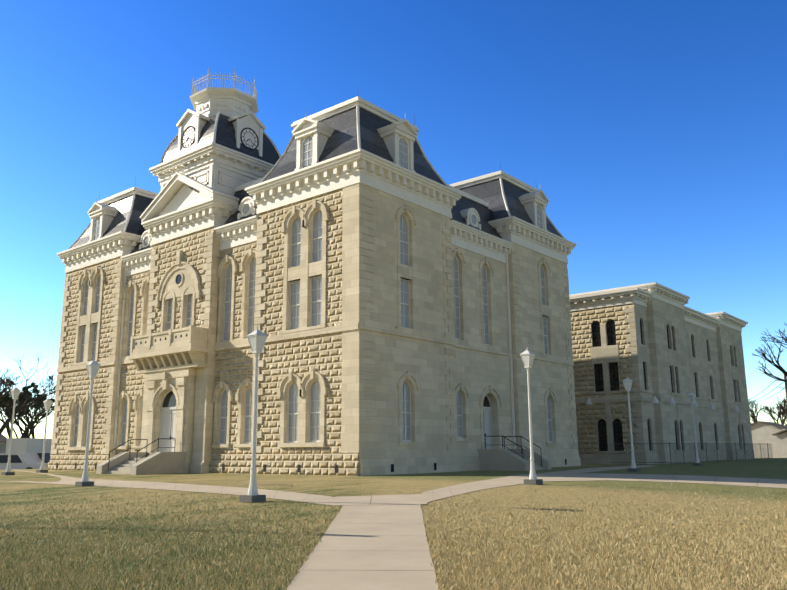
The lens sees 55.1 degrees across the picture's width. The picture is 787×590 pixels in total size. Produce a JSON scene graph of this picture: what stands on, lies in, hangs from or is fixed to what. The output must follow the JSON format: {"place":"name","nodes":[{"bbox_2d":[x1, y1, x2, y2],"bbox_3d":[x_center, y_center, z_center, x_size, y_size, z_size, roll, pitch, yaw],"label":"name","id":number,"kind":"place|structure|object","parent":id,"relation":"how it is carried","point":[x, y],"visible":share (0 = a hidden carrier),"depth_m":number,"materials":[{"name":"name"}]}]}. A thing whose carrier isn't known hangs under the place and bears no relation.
{"place":"outdoors","nodes":[
{"label":"outdoors","id":0,"kind":"place"},
{"bbox_2d":[140,68,280,222],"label":"courthouse tower","id":1,"kind":"structure","parent":0,"point":[221,145],"depth_m":44.22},
{"bbox_2d":[0,458,786,589],"bbox_3d":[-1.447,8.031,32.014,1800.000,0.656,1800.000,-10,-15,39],"label":"ground","id":2,"kind":"structure","parent":0,"point":[764,468],"depth_m":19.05,"materials":[{"name":"yellow plant"}]},
{"bbox_2d":[0,434,6,452],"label":"house","id":3,"kind":"structure","parent":2,"relation":"on","point":[3,439],"depth_m":102.67,"materials":[{"name":"grey"}]},
{"bbox_2d":[0,387,18,411],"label":"tree","id":4,"kind":"object","parent":2,"relation":"on","point":[10,397],"visible":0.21,"depth_m":99.58,"materials":[{"name":"brown plant"}]},
{"bbox_2d":[1,387,20,474],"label":"lamp post","id":5,"kind":"object","parent":2,"relation":"on","point":[15,392],"visible":1,"depth_m":38.92,"materials":[{"name":"grey metal"}]},
{"bbox_2d":[0,380,41,437],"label":"tree","id":6,"kind":"object","parent":2,"relation":"on","point":[26,399],"visible":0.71,"depth_m":101.41,"materials":[{"name":"brown plant"}]},
{"bbox_2d":[0,389,44,429],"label":"tree","id":7,"kind":"object","parent":2,"relation":"on","point":[35,391],"visible":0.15,"depth_m":125.11,"materials":[{"name":"brown plant"}]},
{"bbox_2d":[0,394,46,437],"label":"tree","id":8,"kind":"object","parent":2,"relation":"on","point":[26,418],"visible":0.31,"depth_m":106.38,"materials":[{"name":"brown plant"}]},
{"bbox_2d":[0,453,49,469],"bbox_3d":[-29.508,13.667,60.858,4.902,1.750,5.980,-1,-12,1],"label":"car","id":9,"kind":"object","parent":2,"relation":"on","point":[23,461],"depth_m":58.19,"materials":[{"name":"white metal"}]},
{"bbox_2d":[30,453,41,462],"bbox_3d":[-29.942,13.874,61.843,4.600,1.750,1.980,-1,-12,1],"label":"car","id":10,"kind":"object","parent":9,"relation":"attached to","point":[36,457],"depth_m":61.52,"materials":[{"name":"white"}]},
{"bbox_2d":[3,391,51,437],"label":"tree","id":11,"kind":"object","parent":2,"relation":"on","point":[30,420],"visible":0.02,"depth_m":148.71,"materials":[{"name":"brown plant"}]},
{"bbox_2d":[0,355,56,434],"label":"tree","id":12,"kind":"object","parent":2,"relation":"on","point":[5,389],"visible":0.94,"depth_m":93.31,"materials":[{"name":"brown plant"}]},
{"bbox_2d":[5,438,51,454],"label":"building","id":13,"kind":"structure","parent":2,"relation":"on","point":[27,445],"depth_m":87.99,"materials":[{"name":"white"}]},
{"bbox_2d":[2,392,54,437],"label":"tree","id":14,"kind":"object","parent":2,"relation":"on","point":[27,428],"visible":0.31,"depth_m":117.56,"materials":[{"name":"brown plant"}]},
{"bbox_2d":[10,376,55,435],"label":"tree","id":15,"kind":"object","parent":2,"relation":"on","point":[33,386],"visible":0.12,"depth_m":135.16,"materials":[{"name":"brown plant"}]},
{"bbox_2d":[36,397,52,472],"bbox_3d":[-19.800,7.929,42.832,0.460,4.233,0.460,-10,-15,39],"label":"lamp post","id":16,"kind":"object","parent":2,"relation":"on","point":[47,403],"visible":0.98,"depth_m":42.78,"materials":[{"name":"grey metal"}]},
{"bbox_2d":[75,358,100,486],"bbox_3d":[-10.996,4.549,27.234,0.460,4.580,0.460,-10,-15,39],"label":"lamp post","id":17,"kind":"object","parent":2,"relation":"on","point":[93,366],"visible":0.98,"depth_m":27.15,"materials":[{"name":"grey metal"}]},
{"bbox_2d":[239,326,266,502],"bbox_3d":[-3.524,2.972,19.193,0.460,4.433,0.460,-10,-15,39],"label":"lamp post","id":18,"kind":"object","parent":2,"relation":"on","point":[257,338],"visible":0.98,"depth_m":19.11,"materials":[{"name":"grey metal"}]},
{"bbox_2d":[48,183,580,475],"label":"building wall","id":19,"kind":"structure","parent":2,"relation":"on","point":[360,354],"depth_m":38.60,"materials":[{"name":"beige stone"}]},
{"bbox_2d":[73,136,552,451],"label":"windows","id":20,"kind":"structure","parent":19,"relation":"in","point":[167,428],"depth_m":39.24,"materials":[{"name":"grey glass"}]},
{"bbox_2d":[68,96,564,253],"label":"mansard roof","id":21,"kind":"structure","parent":19,"relation":"on","point":[352,124],"depth_m":41.39,"materials":[{"name":"grey tile"}]},
{"bbox_2d":[57,148,576,456],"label":"cornice","id":22,"kind":"structure","parent":19,"relation":"attached to","point":[366,168],"depth_m":41.33,"materials":[{"name":"beige stone"}]},
{"bbox_2d":[96,325,551,474],"bbox_3d":[-3.593,5.499,39.976,23.754,7.560,5.451,-1,-12,2],"label":"entrance porch","id":23,"kind":"object","parent":2,"relation":"on","point":[173,360],"visible":1,"depth_m":39.84,"materials":[{"name":"beige stone"}]},
{"bbox_2d":[7,465,786,589],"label":"sidewalks","id":24,"kind":"structure","parent":2,"relation":"on","point":[376,542],"depth_m":14.07,"materials":[{"name":"concrete"}]},
{"bbox_2d":[520,347,542,484],"bbox_3d":[4.607,4.022,25.396,0.460,4.580,0.460,-10,-15,39],"label":"lamp post","id":25,"kind":"object","parent":2,"relation":"on","point":[527,356],"visible":1,"depth_m":25.31,"materials":[{"name":"grey metal"}]},
{"bbox_2d":[622,376,640,471],"bbox_3d":[11.462,6.195,36.438,0.460,4.580,0.460,-10,-15,39],"label":"lamp post","id":26,"kind":"object","parent":2,"relation":"on","point":[627,382],"visible":1,"depth_m":36.34,"materials":[{"name":"grey metal"}]},
{"bbox_2d":[570,297,754,463],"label":"building wall","id":27,"kind":"structure","parent":2,"relation":"on","point":[629,353],"depth_m":54.35,"materials":[{"name":"beige stone"}]},
{"bbox_2d":[592,319,743,450],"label":"annex windows","id":28,"kind":"structure","parent":27,"relation":"in","point":[614,386],"depth_m":53.36,"materials":[{"name":"black glass"}]},
{"bbox_2d":[569,282,772,464],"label":"building trim","id":29,"kind":"structure","parent":2,"relation":"on","point":[642,294],"depth_m":55.20,"materials":[{"name":"beige stone"}]},
{"bbox_2d":[688,391,702,465],"bbox_3d":[18.740,8.274,46.915,0.460,4.580,0.460,-10,-15,39],"label":"lamp post","id":30,"kind":"object","parent":2,"relation":"on","point":[691,396],"visible":0.98,"depth_m":46.83,"materials":[{"name":"grey metal"}]},
{"bbox_2d":[748,400,767,423],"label":"tree","id":31,"kind":"object","parent":2,"relation":"on","point":[753,416],"visible":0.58,"depth_m":147.05,"materials":[{"name":"green plant"}]},
{"bbox_2d":[751,421,786,457],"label":"house","id":32,"kind":"structure","parent":2,"relation":"on","point":[762,432],"depth_m":111.65,"materials":[{"name":"grey paint"}]},
{"bbox_2d":[752,322,786,381],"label":"tree","id":33,"kind":"object","parent":2,"relation":"on","point":[780,368],"visible":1,"depth_m":70.79,"materials":[{"name":"brown plant"}]},
{"bbox_2d":[761,396,786,428],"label":"tree","id":34,"kind":"object","parent":2,"relation":"on","point":[779,408],"visible":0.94,"depth_m":120.77,"materials":[{"name":"green plant"}]},
{"bbox_2d":[763,399,786,424],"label":"tree","id":35,"kind":"object","parent":2,"relation":"on","point":[782,408],"visible":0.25,"depth_m":176.16,"materials":[{"name":"brown plant"}]},
{"bbox_2d":[772,429,786,457],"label":"house","id":36,"kind":"structure","parent":2,"relation":"on","point":[782,441],"depth_m":97.53,"materials":[{"name":"grey paint"}]},
{"bbox_2d":[775,374,786,400],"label":"utility pole","id":37,"kind":"object","parent":2,"relation":"on","point":[785,378],"visible":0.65,"depth_m":86.83,"materials":[{"name":"brown wood"}]},
{"bbox_2d":[748,380,783,401],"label":"power lines","id":38,"kind":"object","parent":37,"relation":"attached to","point":[768,393],"visible":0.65,"depth_m":98.52,"materials":[{"name":"black metal"}]},
{"bbox_2d":[0,0,786,438],"label":"sky","id":39,"kind":"structure","parent":0,"point":[653,133],"materials":[{"name":"blue"}]}
]}

